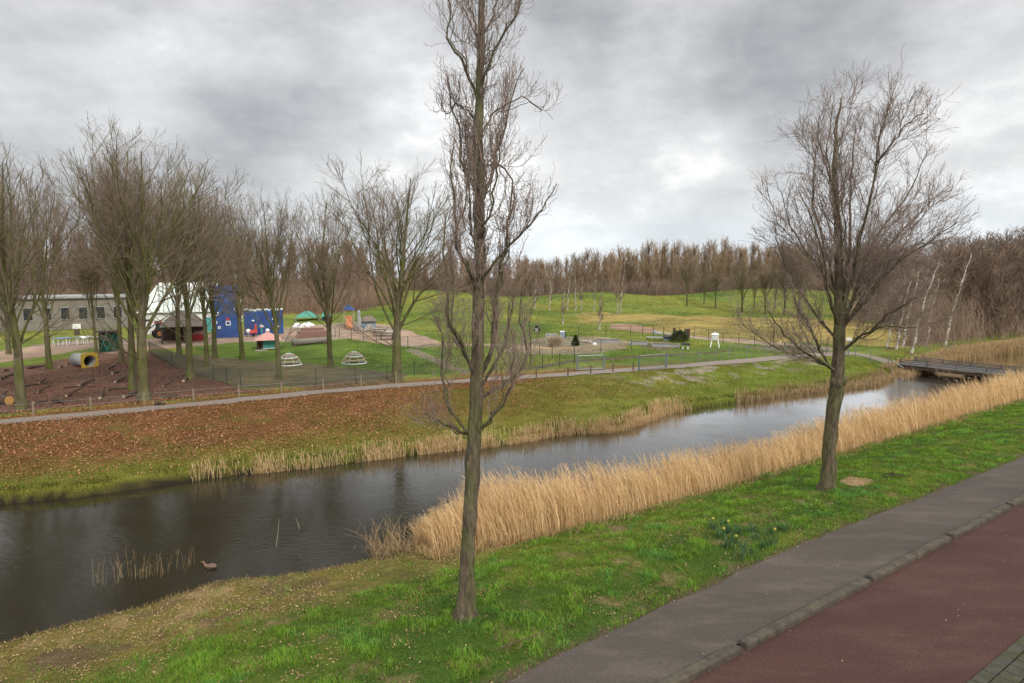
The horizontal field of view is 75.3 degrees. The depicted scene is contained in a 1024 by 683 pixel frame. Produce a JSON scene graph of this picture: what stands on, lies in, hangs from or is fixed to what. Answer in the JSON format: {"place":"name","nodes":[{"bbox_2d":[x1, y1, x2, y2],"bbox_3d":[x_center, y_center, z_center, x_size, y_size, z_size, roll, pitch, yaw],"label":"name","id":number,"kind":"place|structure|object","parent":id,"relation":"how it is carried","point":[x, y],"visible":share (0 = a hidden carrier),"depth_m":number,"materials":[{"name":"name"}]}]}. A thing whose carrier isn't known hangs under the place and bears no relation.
{"place":"outdoors","nodes":[
{"label":"outdoors","id":0,"kind":"place"},
{"bbox_2d":[0,294,127,331],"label":"building","id":1,"kind":"structure","parent":0,"point":[35,322],"depth_m":85.28,"materials":[{"name":"grey paint"}]},
{"bbox_2d":[137,282,211,333],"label":"barn","id":2,"kind":"structure","parent":0,"point":[162,311],"depth_m":79.77,"materials":[{"name":"white paint"}]},
{"bbox_2d":[298,327,326,337],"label":"brick platform","id":3,"kind":"structure","parent":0,"point":[317,332],"depth_m":74.19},
{"bbox_2d":[0,351,892,423],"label":"gravel path","id":4,"kind":"structure","parent":0,"point":[222,401],"depth_m":41.59,"materials":[{"name":"gravel"}]},
{"bbox_2d":[0,279,1023,682],"bbox_3d":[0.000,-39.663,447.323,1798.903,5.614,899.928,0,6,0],"label":"ground","id":5,"kind":"structure","parent":0,"point":[310,357],"depth_m":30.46,"materials":[{"name":"plant"}]},
{"bbox_2d":[0,394,14,404],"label":"sawn log","id":6,"kind":"object","parent":5,"relation":"on","point":[6,399],"visible":1,"depth_m":36.44,"materials":[{"name":"brown wood"}]},
{"bbox_2d":[0,173,38,353],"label":"bare tree","id":7,"kind":"object","parent":5,"relation":"on","point":[8,349],"visible":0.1,"depth_m":58.86,"materials":[{"name":"brown plant"}]},
{"bbox_2d":[0,149,92,369],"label":"bare tree","id":8,"kind":"object","parent":5,"relation":"on","point":[48,359],"visible":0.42,"depth_m":49.26,"materials":[{"name":"brown plant"}]},
{"bbox_2d":[0,135,100,410],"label":"bare tree","id":9,"kind":"object","parent":5,"relation":"on","point":[10,301],"visible":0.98,"depth_m":34.60,"materials":[{"name":"brown plant"}]},
{"bbox_2d":[69,352,98,367],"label":"play tunnel","id":10,"kind":"structure","parent":5,"relation":"on","point":[85,360],"depth_m":51.31,"materials":[{"name":"grey paint"}]},
{"bbox_2d":[62,214,111,357],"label":"bare tree","id":11,"kind":"object","parent":5,"relation":"on","point":[85,275],"visible":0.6,"depth_m":55.71,"materials":[{"name":"brown plant"}]},
{"bbox_2d":[96,328,117,351],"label":"lattice shed","id":12,"kind":"structure","parent":5,"relation":"on","point":[104,348],"depth_m":61.13,"materials":[{"name":"teal paint"}]},
{"bbox_2d":[59,149,158,362],"bbox_3d":[-32.340,-6.593,52.739,6.198,17.121,7.378,0,7,11],"label":"bare tree","id":13,"kind":"object","parent":5,"relation":"on","point":[121,354],"visible":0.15,"depth_m":52.79,"materials":[{"name":"brown plant"}]},
{"bbox_2d":[81,140,165,361],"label":"bare tree","id":14,"kind":"object","parent":5,"relation":"on","point":[135,359],"visible":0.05,"depth_m":53.01,"materials":[{"name":"brown plant"}]},
{"bbox_2d":[52,117,202,390],"bbox_3d":[-22.814,-4.986,40.264,7.959,16.385,6.687,-4,7,-42],"label":"bare tree","id":15,"kind":"object","parent":5,"relation":"on","point":[131,373],"visible":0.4,"depth_m":40.56,"materials":[{"name":"brown plant"}]},
{"bbox_2d":[0,351,268,413],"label":"bark litter","id":16,"kind":"object","parent":5,"relation":"on","point":[108,371],"visible":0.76,"depth_m":42.95,"materials":[{"name":"wood"}]},
{"bbox_2d":[18,111,263,400],"bbox_3d":[-20.351,-4.523,37.895,11.576,15.936,11.631,3,7,28],"label":"bare tree","id":17,"kind":"object","parent":5,"relation":"on","point":[144,271],"visible":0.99,"depth_m":36.75,"materials":[{"name":"brown plant"}]},
{"bbox_2d":[137,172,215,353],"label":"bare tree","id":18,"kind":"object","parent":5,"relation":"on","point":[178,341],"visible":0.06,"depth_m":59.21,"materials":[{"name":"brown plant"}]},
{"bbox_2d":[159,310,202,343],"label":"pavilion","id":19,"kind":"structure","parent":5,"relation":"on","point":[167,334],"depth_m":69.62,"materials":[{"name":"brown wood"}]},
{"bbox_2d":[110,149,261,379],"bbox_3d":[-21.478,-4.940,44.858,9.634,15.370,8.093,-4,5,-41],"label":"bare tree","id":20,"kind":"object","parent":5,"relation":"on","point":[190,374],"visible":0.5,"depth_m":45.27,"materials":[{"name":"brown plant"}]},
{"bbox_2d":[148,341,241,387],"bbox_3d":[-24.957,1.529,50.339,0.639,1.288,23.535,-5,8,-41],"label":"fence","id":21,"kind":"object","parent":5,"relation":"on","point":[184,362],"visible":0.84,"depth_m":47.32,"materials":[{"name":"metal"}]},
{"bbox_2d":[192,330,203,340],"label":"storage box","id":22,"kind":"object","parent":5,"relation":"on","point":[197,335],"visible":0.68,"depth_m":71.17,"materials":[{"name":"red paint"}]},
{"bbox_2d":[154,169,246,365],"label":"bare tree","id":23,"kind":"object","parent":5,"relation":"on","point":[205,325],"visible":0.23,"depth_m":51.40,"materials":[{"name":"brown plant"}]},
{"bbox_2d":[7,372,396,415],"bbox_3d":[-17.057,3.011,38.108,21.991,0.855,0.623,-3,7,-29],"label":"post and wire fence","id":24,"kind":"object","parent":5,"relation":"on","point":[238,391],"visible":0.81,"depth_m":37.58,"materials":[{"name":"brown wood"}]},
{"bbox_2d":[0,545,427,644],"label":"margin fringe","id":25,"kind":"object","parent":5,"relation":"on","point":[324,568],"visible":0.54,"depth_m":16.97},
{"bbox_2d":[176,193,256,358],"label":"bare tree","id":26,"kind":"object","parent":5,"relation":"on","point":[214,331],"visible":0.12,"depth_m":55.98,"materials":[{"name":"brown plant"}]},
{"bbox_2d":[22,266,411,313],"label":"scrub","id":27,"kind":"object","parent":5,"relation":"on","point":[372,291],"visible":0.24,"depth_m":118.44,"materials":[{"name":"plant"}]},
{"bbox_2d":[214,285,241,337],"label":"climbing tower","id":28,"kind":"structure","parent":5,"relation":"on","point":[228,328],"depth_m":74.21,"materials":[{"name":"blue paint"}]},
{"bbox_2d":[200,181,281,359],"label":"bare tree","id":29,"kind":"object","parent":5,"relation":"on","point":[241,341],"visible":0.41,"depth_m":54.76,"materials":[{"name":"brown plant"}]},
{"bbox_2d":[207,180,317,378],"bbox_3d":[-16.503,-3.937,44.247,7.179,13.476,7.213,7,11,41],"label":"bare tree","id":30,"kind":"object","parent":5,"relation":"on","point":[278,245],"visible":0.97,"depth_m":44.04,"materials":[{"name":"brown plant"}]},
{"bbox_2d":[244,308,283,334],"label":"climbing wall","id":31,"kind":"structure","parent":5,"relation":"on","point":[249,319],"depth_m":77.83,"materials":[{"name":"blue paint"}]},
{"bbox_2d":[254,329,280,350],"bbox_3d":[-23.394,-0.235,63.621,2.412,1.969,3.750,-2,6,-20],"label":"playhouse","id":32,"kind":"object","parent":5,"relation":"on","point":[266,341],"visible":0.8,"depth_m":63.17,"materials":[{"name":"pink wood"}]},
{"bbox_2d":[1,225,547,304],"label":"woods","id":33,"kind":"object","parent":5,"relation":"on","point":[522,286],"visible":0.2,"depth_m":155.50,"materials":[{"name":"plant"}]},
{"bbox_2d":[281,353,301,365],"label":"climbing dome","id":34,"kind":"structure","parent":5,"relation":"on","point":[292,356],"depth_m":52.10,"materials":[{"name":"white metal"}]},
{"bbox_2d":[295,311,318,321],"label":"canopy","id":35,"kind":"object","parent":5,"relation":"on","point":[306,315],"visible":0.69,"depth_m":96.76,"materials":[{"name":"teal fabric"}]},
{"bbox_2d":[291,337,326,345],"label":"log bench","id":36,"kind":"object","parent":5,"relation":"on","point":[305,341],"visible":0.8,"depth_m":66.85,"materials":[{"name":"grey wood"}]},
{"bbox_2d":[272,182,379,366],"bbox_3d":[-13.810,-4.917,50.493,8.787,14.172,8.474,-2,6,-17],"label":"bare tree","id":37,"kind":"object","parent":5,"relation":"on","point":[326,309],"visible":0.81,"depth_m":50.29,"materials":[{"name":"brown plant"}]},
{"bbox_2d":[342,304,354,328],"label":"play slide","id":38,"kind":"object","parent":5,"relation":"on","point":[349,316],"visible":0.77,"depth_m":84.78,"materials":[{"name":"orange paint"}]},
{"bbox_2d":[341,351,366,364],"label":"climbing dome","id":39,"kind":"structure","parent":5,"relation":"on","point":[355,355],"depth_m":52.86,"materials":[{"name":"white metal"}]},
{"bbox_2d":[240,356,469,387],"bbox_3d":[-9.873,2.107,44.791,15.639,1.298,1.322,-3,7,-28],"label":"fence","id":40,"kind":"object","parent":5,"relation":"on","point":[260,376],"visible":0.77,"depth_m":43.42,"materials":[{"name":"metal"}]},
{"bbox_2d":[361,316,376,328],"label":"grey hut","id":41,"kind":"object","parent":5,"relation":"on","point":[372,320],"visible":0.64,"depth_m":83.58,"materials":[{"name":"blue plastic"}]},
{"bbox_2d":[0,354,756,488],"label":"fallen leaves","id":42,"kind":"object","parent":5,"relation":"on","point":[153,411],"depth_m":33.24,"materials":[{"name":"plant"}]},
{"bbox_2d":[310,150,505,382],"bbox_3d":[-6.476,-4.670,43.234,12.321,15.194,12.263,1,5,-3],"label":"bare tree","id":43,"kind":"object","parent":5,"relation":"on","point":[401,239],"visible":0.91,"depth_m":42.85,"materials":[{"name":"brown plant"}]},
{"bbox_2d":[189,394,691,481],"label":"bank reeds","id":44,"kind":"object","parent":5,"relation":"on","point":[641,420],"visible":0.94,"depth_m":31.88,"materials":[{"name":"plant"}]},
{"bbox_2d":[0,354,926,498],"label":"bank grass","id":45,"kind":"structure","parent":5,"relation":"on","point":[338,453],"depth_m":34.22,"materials":[{"name":"plant"}]},
{"bbox_2d":[390,0,567,622],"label":"curly willow tree","id":46,"kind":"object","parent":5,"relation":"on","point":[475,163],"visible":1,"depth_m":13.14,"materials":[{"name":"brown plant"}]},
{"bbox_2d":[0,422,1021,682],"bbox_3d":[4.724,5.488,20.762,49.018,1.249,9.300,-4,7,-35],"label":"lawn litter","id":47,"kind":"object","parent":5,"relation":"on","point":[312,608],"visible":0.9,"depth_m":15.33,"materials":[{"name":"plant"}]},
{"bbox_2d":[485,352,574,372],"bbox_3d":[1.222,1.604,49.897,8.538,1.251,0.443,-4,7,-33],"label":"fence","id":48,"kind":"object","parent":5,"relation":"on","point":[542,361],"visible":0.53,"depth_m":50.84,"materials":[{"name":"metal"}]},
{"bbox_2d":[546,263,555,310],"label":"birch tree","id":49,"kind":"object","parent":5,"relation":"on","point":[550,287],"visible":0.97,"depth_m":114.14,"materials":[{"name":"white plant"}]},
{"bbox_2d":[565,253,576,310],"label":"birch tree","id":50,"kind":"object","parent":5,"relation":"on","point":[569,289],"visible":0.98,"depth_m":116.63,"materials":[{"name":"white plant"}]},
{"bbox_2d":[577,253,586,288],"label":"poplar tree","id":51,"kind":"object","parent":5,"relation":"on","point":[581,268],"visible":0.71,"depth_m":189.90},
{"bbox_2d":[583,247,593,287],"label":"poplar tree","id":52,"kind":"object","parent":5,"relation":"on","point":[588,264],"visible":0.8,"depth_m":190.10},
{"bbox_2d":[576,354,604,370],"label":"metal gate","id":53,"kind":"structure","parent":5,"relation":"on","point":[577,359],"depth_m":49.26,"materials":[{"name":"metal"}]},
{"bbox_2d":[597,292,604,329],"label":"birch tree","id":54,"kind":"object","parent":5,"relation":"on","point":[600,310],"visible":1,"depth_m":83.51,"materials":[{"name":"white plant"}]},
{"bbox_2d":[594,339,619,342],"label":"raised bed","id":55,"kind":"object","parent":5,"relation":"on","point":[604,340],"visible":0.74,"depth_m":69.14,"materials":[{"name":"grey paint"}]},
{"bbox_2d":[604,249,616,290],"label":"poplar tree","id":56,"kind":"object","parent":5,"relation":"on","point":[609,277],"visible":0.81,"depth_m":189.38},
{"bbox_2d":[614,244,625,286],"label":"poplar tree","id":57,"kind":"object","parent":5,"relation":"on","point":[619,256],"visible":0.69,"depth_m":197.43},
{"bbox_2d":[611,248,631,313],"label":"birch tree","id":58,"kind":"object","parent":5,"relation":"on","point":[621,296],"visible":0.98,"depth_m":113.30,"materials":[{"name":"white plant"}]},
{"bbox_2d":[406,269,844,296],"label":"red scrub","id":59,"kind":"object","parent":5,"relation":"on","point":[664,289],"visible":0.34,"depth_m":179.09,"materials":[{"name":"plant"}]},
{"bbox_2d":[621,249,631,283],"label":"poplar tree","id":60,"kind":"object","parent":5,"relation":"on","point":[627,271],"visible":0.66,"depth_m":197.81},
{"bbox_2d":[346,288,923,368],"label":"meadow grass","id":61,"kind":"structure","parent":5,"relation":"on","point":[539,361],"depth_m":81.32,"materials":[{"name":"plant"}]},
{"bbox_2d":[632,248,640,286],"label":"poplar tree","id":62,"kind":"object","parent":5,"relation":"on","point":[636,269],"visible":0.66,"depth_m":194.25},
{"bbox_2d":[635,244,648,289],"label":"poplar tree","id":63,"kind":"object","parent":5,"relation":"on","point":[642,268],"visible":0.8,"depth_m":189.43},
{"bbox_2d":[640,238,655,286],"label":"poplar tree","id":64,"kind":"object","parent":5,"relation":"on","point":[649,251],"visible":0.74,"depth_m":192.20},
{"bbox_2d":[638,353,666,370],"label":"metal gate","id":65,"kind":"structure","parent":5,"relation":"on","point":[639,365],"depth_m":49.75,"materials":[{"name":"grey metal"}]},
{"bbox_2d":[646,238,659,295],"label":"poplar tree","id":66,"kind":"object","parent":5,"relation":"on","point":[652,269],"visible":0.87,"depth_m":190.70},
{"bbox_2d":[658,238,669,284],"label":"poplar tree","id":67,"kind":"object","parent":5,"relation":"on","point":[664,250],"visible":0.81,"depth_m":193.24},
{"bbox_2d":[651,343,679,347],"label":"raised bed","id":68,"kind":"object","parent":5,"relation":"on","point":[665,345],"visible":0.86,"depth_m":65.07,"materials":[{"name":"grey paint"}]},
{"bbox_2d":[439,238,902,292],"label":"woods","id":69,"kind":"object","parent":5,"relation":"on","point":[601,263],"visible":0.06,"depth_m":218.60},
{"bbox_2d":[670,238,686,288],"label":"poplar tree","id":70,"kind":"object","parent":5,"relation":"on","point":[677,251],"visible":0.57,"depth_m":189.16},
{"bbox_2d":[669,330,689,341],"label":"garden shrub","id":71,"kind":"object","parent":5,"relation":"on","point":[678,333],"visible":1,"depth_m":69.43,"materials":[{"name":"green plant"}]},
{"bbox_2d":[667,255,700,305],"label":"bare tree","id":72,"kind":"object","parent":5,"relation":"on","point":[687,277],"visible":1,"depth_m":130.49,"materials":[{"name":"brown plant"}]},
{"bbox_2d":[578,325,816,347],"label":"fence","id":73,"kind":"object","parent":5,"relation":"on","point":[679,328],"visible":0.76,"depth_m":74.96,"materials":[{"name":"metal"}]},
{"bbox_2d":[657,644,741,682],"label":"kerb","id":74,"kind":"structure","parent":5,"relation":"on","point":[699,668],"depth_m":11.76,"materials":[{"name":"concrete"}]},
{"bbox_2d":[695,271,715,303],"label":"bare tree","id":75,"kind":"object","parent":5,"relation":"on","point":[701,282],"visible":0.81,"depth_m":135.76,"materials":[{"name":"brown plant"}]},
{"bbox_2d":[705,237,720,282],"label":"poplar tree","id":76,"kind":"object","parent":5,"relation":"on","point":[712,268],"visible":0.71,"depth_m":191.51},
{"bbox_2d":[403,367,1023,550],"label":"reeds","id":77,"kind":"object","parent":5,"relation":"on","point":[520,511],"visible":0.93,"depth_m":23.82,"materials":[{"name":"plant"}]},
{"bbox_2d":[407,397,1023,564],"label":"straw litter","id":78,"kind":"object","parent":5,"relation":"on","point":[433,556],"visible":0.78,"depth_m":21.93,"materials":[{"name":"plant"}]},
{"bbox_2d":[704,266,727,306],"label":"bare tree","id":79,"kind":"object","parent":5,"relation":"on","point":[716,281],"visible":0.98,"depth_m":129.79,"materials":[{"name":"brown plant"}]},
{"bbox_2d":[714,238,729,283],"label":"poplar tree","id":80,"kind":"object","parent":5,"relation":"on","point":[724,261],"visible":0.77,"depth_m":191.50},
{"bbox_2d":[720,256,765,311],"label":"bare tree","id":81,"kind":"object","parent":5,"relation":"on","point":[741,282],"visible":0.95,"depth_m":121.61,"materials":[{"name":"brown plant"}]},
{"bbox_2d":[667,340,829,365],"bbox_3d":[20.677,0.920,56.975,20.697,1.430,0.639,-4,7,-31],"label":"fence","id":82,"kind":"object","parent":5,"relation":"on","point":[730,351],"visible":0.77,"depth_m":55.80,"materials":[{"name":"metal"}]},
{"bbox_2d":[747,271,764,309],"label":"bare tree","id":83,"kind":"object","parent":5,"relation":"on","point":[754,289],"visible":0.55,"depth_m":126.40,"materials":[{"name":"brown plant"}]},
{"bbox_2d":[507,457,1023,682],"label":"footpath","id":84,"kind":"structure","parent":5,"relation":"on","point":[663,642],"depth_m":14.68,"materials":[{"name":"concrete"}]},
{"bbox_2d":[751,259,780,313],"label":"bare tree","id":85,"kind":"object","parent":5,"relation":"on","point":[765,283],"visible":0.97,"depth_m":115.63,"materials":[{"name":"brown plant"}]},
{"bbox_2d":[769,258,805,314],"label":"bare tree","id":86,"kind":"object","parent":5,"relation":"on","point":[782,286],"visible":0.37,"depth_m":114.51,"materials":[{"name":"brown plant"}]},
{"bbox_2d":[779,255,823,313],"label":"bare tree","id":87,"kind":"object","parent":5,"relation":"on","point":[801,279],"visible":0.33,"depth_m":110.86,"materials":[{"name":"brown plant"}]},
{"bbox_2d":[739,577,869,649],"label":"kerb","id":88,"kind":"structure","parent":5,"relation":"on","point":[764,634],"depth_m":13.52,"materials":[{"name":"concrete"}]},
{"bbox_2d":[735,367,894,403],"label":"bridge bank reeds","id":89,"kind":"object","parent":5,"relation":"on","point":[877,380],"visible":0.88,"depth_m":46.22,"materials":[{"name":"plant"}]},
{"bbox_2d":[718,44,981,490],"bbox_3d":[11.702,-1.826,21.979,10.298,13.921,6.861,0,6,0],"label":"wide crowned tree","id":90,"kind":"object","parent":5,"relation":"on","point":[841,287],"visible":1,"depth_m":21.25,"materials":[{"name":"brown plant"}]},
{"bbox_2d":[845,343,888,367],"bbox_3d":[31.266,1.268,58.199,0.575,1.609,5.879,-1,6,-7],"label":"bank fence","id":91,"kind":"object","parent":5,"relation":"on","point":[869,356],"visible":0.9,"depth_m":58.33,"materials":[{"name":"metal"}]},
{"bbox_2d":[890,262,919,348],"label":"birch tree","id":92,"kind":"object","parent":5,"relation":"on","point":[902,314],"visible":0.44,"depth_m":65.61,"materials":[{"name":"white plant"}]},
{"bbox_2d":[866,535,951,581],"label":"kerb","id":93,"kind":"structure","parent":5,"relation":"on","point":[878,574],"depth_m":16.16,"materials":[{"name":"concrete"}]},
{"bbox_2d":[901,265,923,347],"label":"birch tree","id":94,"kind":"object","parent":5,"relation":"on","point":[908,313],"visible":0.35,"depth_m":66.93,"materials":[{"name":"white plant"}]},
{"bbox_2d":[910,254,949,353],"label":"birch tree","id":95,"kind":"object","parent":5,"relation":"on","point":[917,324],"visible":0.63,"depth_m":63.61,"materials":[{"name":"white plant"}]},
{"bbox_2d":[923,273,946,344],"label":"birch tree","id":96,"kind":"object","parent":5,"relation":"on","point":[934,303],"visible":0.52,"depth_m":69.23,"materials":[{"name":"white plant"}]},
{"bbox_2d":[847,285,1023,347],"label":"scrub","id":97,"kind":"object","parent":5,"relation":"on","point":[968,325],"visible":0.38,"depth_m":75.03,"materials":[{"name":"plant"}]},
{"bbox_2d":[874,225,1023,338],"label":"woods","id":98,"kind":"object","parent":5,"relation":"on","point":[999,262],"visible":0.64,"depth_m":79.65,"materials":[{"name":"plant"}]},
{"bbox_2d":[881,336,1023,375],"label":"pond reeds","id":99,"kind":"object","parent":5,"relation":"on","point":[988,349],"visible":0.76,"depth_m":63.74,"materials":[{"name":"plant"}]},
{"bbox_2d":[894,357,1023,378],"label":"footbridge","id":100,"kind":"object","parent":5,"relation":"on","point":[919,364],"visible":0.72,"depth_m":53.37,"materials":[{"name":"grey wood"}]},
{"bbox_2d":[943,247,976,345],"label":"birch tree","id":101,"kind":"object","parent":5,"relation":"on","point":[955,302],"visible":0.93,"depth_m":69.39,"materials":[{"name":"white plant"}]},
{"bbox_2d":[947,504,1011,538],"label":"kerb","id":102,"kind":"structure","parent":5,"relation":"on","point":[967,527],"depth_m":18.60,"materials":[{"name":"concrete"}]},
{"bbox_2d":[1006,494,1023,507],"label":"kerb","id":103,"kind":"structure","parent":5,"relation":"on","point":[1016,501],"depth_m":20.21,"materials":[{"name":"concrete"}]},
{"bbox_2d":[0,354,1023,643],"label":"water","id":104,"kind":"structure","parent":0,"point":[52,552],"depth_m":23.16,"materials":[{"name":"liquid"}]},
{"bbox_2d":[346,515,429,558],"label":"tip stems","id":105,"kind":"object","parent":104,"relation":"in","point":[392,547],"visible":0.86,"depth_m":19.70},
{"bbox_2d":[0,0,1023,278],"label":"sky","id":106,"kind":"structure","parent":0,"point":[658,132],"materials":[{"name":"grey"}]},
{"bbox_2d":[544,335,564,346],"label":"pampas grass","id":107,"kind":"object","parent":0,"point":[555,341],"depth_m":65.12,"materials":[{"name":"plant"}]},
{"bbox_2d":[688,503,1023,682],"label":"cycle path","id":108,"kind":"structure","parent":0,"point":[907,624],"depth_m":13.21,"materials":[{"name":"asphalt"}]},
{"bbox_2d":[967,635,1023,682],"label":"pavement","id":109,"kind":"structure","parent":0,"point":[1006,665],"depth_m":11.80,"materials":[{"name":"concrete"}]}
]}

